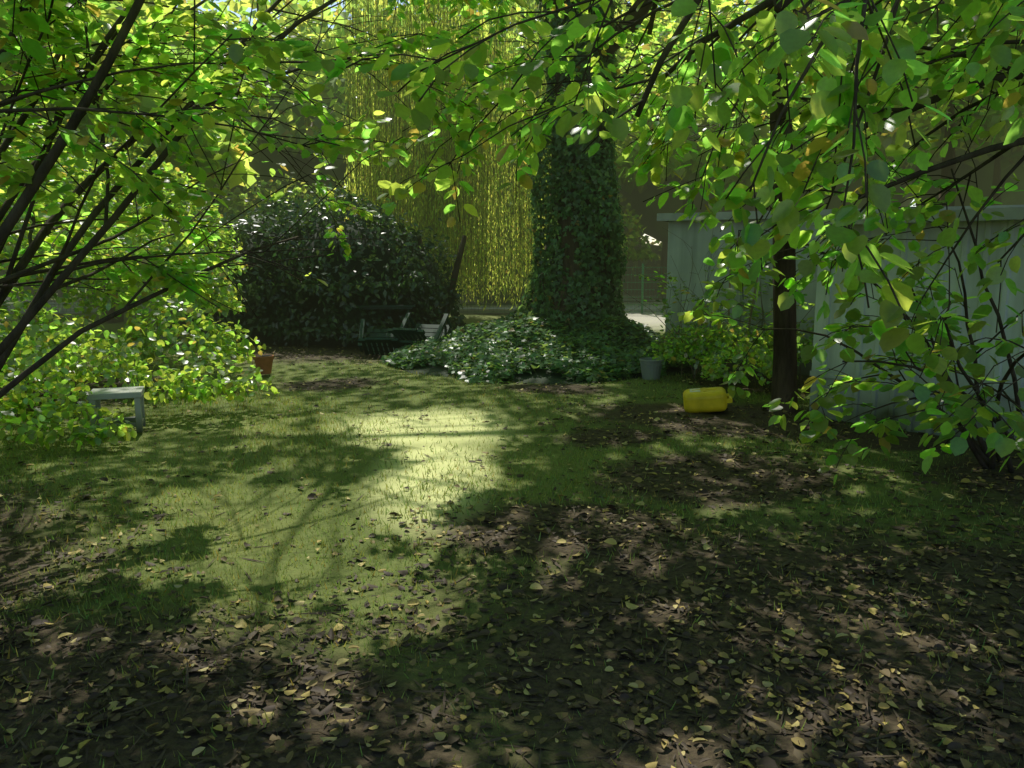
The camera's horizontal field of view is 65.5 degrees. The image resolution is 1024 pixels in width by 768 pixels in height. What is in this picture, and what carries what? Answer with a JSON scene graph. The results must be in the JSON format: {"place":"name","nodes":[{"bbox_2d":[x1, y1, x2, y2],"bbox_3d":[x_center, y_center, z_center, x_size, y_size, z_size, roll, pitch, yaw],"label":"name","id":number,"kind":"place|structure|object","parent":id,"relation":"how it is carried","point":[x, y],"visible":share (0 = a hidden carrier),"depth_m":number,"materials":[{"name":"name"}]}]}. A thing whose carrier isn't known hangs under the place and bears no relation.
{"place":"outdoors","nodes":[
{"label":"outdoors","id":0,"kind":"place"},
{"bbox_2d":[10,0,915,244],"label":"sky","id":1,"kind":"structure","parent":0,"point":[249,9],"materials":[{"name":"white"}]},
{"bbox_2d":[0,288,1023,767],"bbox_3d":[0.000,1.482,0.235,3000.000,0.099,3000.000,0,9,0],"label":"ground","id":2,"kind":"structure","parent":0,"point":[802,552],"depth_m":3.95,"materials":[{"name":"green plant"}]},
{"bbox_2d":[87,386,145,435],"bbox_3d":[-3.450,0.232,6.972,0.420,0.360,0.340,-3,10,-20],"label":"garden stool","id":3,"kind":"object","parent":2,"relation":"on","point":[98,395],"visible":0.64,"depth_m":6.88,"materials":[{"name":"stone"}]},
{"bbox_2d":[0,93,265,376],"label":"shrubs","id":4,"kind":"object","parent":2,"relation":"on","point":[150,336],"visible":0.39,"depth_m":9.65,"materials":[{"name":"green plant"}]},
{"bbox_2d":[0,317,278,451],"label":"plants","id":5,"kind":"object","parent":2,"relation":"on","point":[21,400],"visible":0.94,"depth_m":7.29,"materials":[{"name":"green plant"}]},
{"bbox_2d":[253,355,273,373],"bbox_3d":[-3.250,-0.254,10.439,0.270,0.236,0.270,0,9,0],"label":"terracotta pot","id":6,"kind":"object","parent":2,"relation":"on","point":[264,363],"visible":0.87,"depth_m":10.35,"materials":[{"name":"orange ceramic"}]},
{"bbox_2d":[151,177,465,346],"bbox_3d":[-3.711,-2.192,14.699,5.681,2.989,4.142,4,10,22],"label":"yew bush","id":7,"kind":"object","parent":2,"relation":"on","point":[427,289],"depth_m":13.43,"materials":[{"name":"green plant"}]},
{"bbox_2d":[0,238,661,294],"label":"fence","id":8,"kind":"object","parent":2,"relation":"on","point":[634,288],"depth_m":31.85,"materials":[{"name":"brown wood"}]},
{"bbox_2d":[0,296,665,313],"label":"street","id":9,"kind":"structure","parent":2,"relation":"on","point":[488,309],"depth_m":22.58,"materials":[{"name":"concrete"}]},
{"bbox_2d":[2,264,666,312],"bbox_3d":[0.970,-2.549,21.364,30.000,1.350,0.040,0,9,0],"label":"fence","id":10,"kind":"object","parent":2,"relation":"on","point":[642,282],"visible":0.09,"depth_m":21.39,"materials":[{"name":"brown"}]},
{"bbox_2d":[0,0,669,398],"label":"hazel","id":11,"kind":"object","parent":2,"relation":"on","point":[271,53],"depth_m":3.86,"materials":[{"name":"green plant"}]},
{"bbox_2d":[340,303,414,346],"bbox_3d":[-2.300,-1.022,13.760,1.250,0.717,0.800,-1,9,-8],"label":"garden table","id":12,"kind":"object","parent":2,"relation":"on","point":[397,306],"visible":0.36,"depth_m":13.37,"materials":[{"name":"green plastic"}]},
{"bbox_2d":[358,319,406,354],"bbox_3d":[-2.037,-0.518,12.688,0.728,1.032,1.436,0,9,-2],"label":"garden chair","id":13,"kind":"object","parent":2,"relation":"on","point":[378,342],"visible":0.57,"depth_m":12.35,"materials":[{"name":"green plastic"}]},
{"bbox_2d":[142,170,659,303],"bbox_3d":[-3.480,-4.319,23.831,15.814,4.076,3.172,0,9,0],"label":"hedge","id":14,"kind":"object","parent":2,"relation":"on","point":[642,253],"depth_m":23.44,"materials":[{"name":"green plant"}]},
{"bbox_2d":[391,323,446,347],"bbox_3d":[-1.415,-0.504,12.723,0.728,1.026,1.445,3,9,17],"label":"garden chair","id":15,"kind":"object","parent":2,"relation":"on","point":[401,343],"visible":0.16,"depth_m":12.08,"materials":[{"name":"green plastic"}]},
{"bbox_2d":[387,313,452,342],"bbox_3d":[-1.368,-0.591,12.570,0.728,1.040,1.413,3,10,20],"label":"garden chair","id":16,"kind":"object","parent":15,"relation":"on","point":[422,331],"visible":0.51,"depth_m":12.30,"materials":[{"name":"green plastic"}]},
{"bbox_2d":[384,235,466,322],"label":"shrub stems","id":17,"kind":"object","parent":2,"relation":"on","point":[456,269],"visible":0.23,"depth_m":14.61,"materials":[{"name":"brown plant"}]},
{"bbox_2d":[339,0,553,310],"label":"willow","id":18,"kind":"object","parent":2,"relation":"on","point":[374,188],"visible":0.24,"depth_m":18.30,"materials":[{"name":"green plant"}]},
{"bbox_2d":[343,0,551,306],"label":"willow strands","id":19,"kind":"object","parent":18,"relation":"attached to","point":[470,216],"visible":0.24,"depth_m":18.29},
{"bbox_2d":[12,0,980,39],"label":"branch sprays","id":20,"kind":"object","parent":2,"relation":"on","point":[685,30],"visible":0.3,"depth_m":4.68,"materials":[{"name":"green plant"}]},
{"bbox_2d":[0,0,1012,63],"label":"branch leaves","id":21,"kind":"object","parent":20,"relation":"on","point":[33,47],"visible":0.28,"depth_m":4.53,"materials":[{"name":"green plant"}]},
{"bbox_2d":[0,343,1023,767],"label":"fallen leaves","id":22,"kind":"object","parent":2,"relation":"on","point":[238,721],"visible":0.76,"depth_m":3.13,"materials":[{"name":"brown plant"}]},
{"bbox_2d":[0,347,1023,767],"bbox_3d":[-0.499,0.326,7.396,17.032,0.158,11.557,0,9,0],"label":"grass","id":23,"kind":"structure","parent":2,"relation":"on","point":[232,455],"depth_m":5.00,"materials":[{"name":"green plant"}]},
{"bbox_2d":[0,0,1023,194],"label":"tree foliage","id":24,"kind":"object","parent":2,"relation":"on","point":[686,173],"visible":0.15,"depth_m":19.39,"materials":[{"name":"green plant"}]},
{"bbox_2d":[0,345,1023,767],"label":"fallen leaves","id":25,"kind":"object","parent":2,"relation":"on","point":[558,635],"visible":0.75,"depth_m":2.92,"materials":[{"name":"brown plant"}]},
{"bbox_2d":[0,0,1023,321],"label":"trees","id":26,"kind":"object","parent":2,"relation":"on","point":[304,29],"depth_m":27.32,"materials":[{"name":"green plant"}]},
{"bbox_2d":[380,305,698,383],"bbox_3d":[0.343,-0.774,11.680,4.532,0.952,4.975,0,9,0],"label":"ivy mound","id":27,"kind":"object","parent":2,"relation":"on","point":[491,359],"visible":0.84,"depth_m":11.04,"materials":[{"name":"green plant"}]},
{"bbox_2d":[392,326,693,383],"bbox_3d":[0.400,-0.669,11.740,4.487,0.688,4.933,0,9,0],"label":"ivy mound base","id":28,"kind":"object","parent":2,"relation":"on","point":[546,376],"visible":0.05,"depth_m":10.00,"materials":[{"name":"green"}]},
{"bbox_2d":[526,0,652,330],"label":"tree","id":29,"kind":"object","parent":2,"relation":"on","point":[571,265],"depth_m":12.29,"materials":[{"name":"plant"}]},
{"bbox_2d":[508,0,628,333],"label":"ivy on trunk","id":30,"kind":"object","parent":29,"relation":"attached to","point":[606,179],"visible":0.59,"depth_m":12.22,"materials":[{"name":"green plant"}]},
{"bbox_2d":[639,357,663,379],"bbox_3d":[1.720,-0.176,9.840,0.313,0.270,0.320,0,9,0],"label":"grey bucket","id":31,"kind":"object","parent":2,"relation":"on","point":[650,368],"visible":0.94,"depth_m":9.74,"materials":[{"name":"grey plastic"}]},
{"bbox_2d":[297,0,1023,356],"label":"tree","id":32,"kind":"object","parent":2,"relation":"on","point":[825,110],"depth_m":3.86,"materials":[{"name":"green plant"}]},
{"bbox_2d":[569,227,817,383],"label":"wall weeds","id":33,"kind":"object","parent":2,"relation":"on","point":[746,307],"depth_m":9.95,"materials":[{"name":"green plant"}]},
{"bbox_2d":[683,387,732,412],"bbox_3d":[1.949,0.154,7.910,0.485,0.216,0.280,-4,12,13],"label":"yellow canister","id":34,"kind":"object","parent":2,"relation":"on","point":[709,399],"visible":0.95,"depth_m":7.80,"materials":[{"name":"plastic"}]},
{"bbox_2d":[694,235,757,374],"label":"leaning garden tools","id":35,"kind":"object","parent":2,"relation":"on","point":[728,309],"visible":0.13,"depth_m":10.33,"materials":[{"name":"brown wood"}]},
{"bbox_2d":[476,0,1023,150],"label":"tree","id":36,"kind":"object","parent":2,"relation":"on","point":[661,16],"depth_m":13.84,"materials":[{"name":"green plant"}]},
{"bbox_2d":[770,30,797,413],"bbox_3d":[2.602,-4.682,7.351,0.340,10.057,0.664,-4,10,-23],"label":"tree trunk","id":37,"kind":"object","parent":2,"relation":"on","point":[784,376],"visible":0.41,"depth_m":7.77,"materials":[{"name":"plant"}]},
{"bbox_2d":[657,205,1023,374],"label":"fence","id":38,"kind":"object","parent":2,"relation":"on","point":[679,253],"depth_m":10.62,"materials":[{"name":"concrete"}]},
{"bbox_2d":[640,319,813,385],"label":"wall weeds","id":39,"kind":"object","parent":38,"relation":"attached to","point":[757,352],"depth_m":9.39,"materials":[{"name":"green plant"}]},
{"bbox_2d":[677,27,1023,484],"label":"sapling","id":40,"kind":"object","parent":2,"relation":"on","point":[955,399],"depth_m":4.91,"materials":[{"name":"green plant"}]},
{"bbox_2d":[798,207,1023,441],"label":"garden shed","id":41,"kind":"structure","parent":2,"relation":"on","point":[877,398],"depth_m":6.68,"materials":[{"name":"wood"}]}
]}

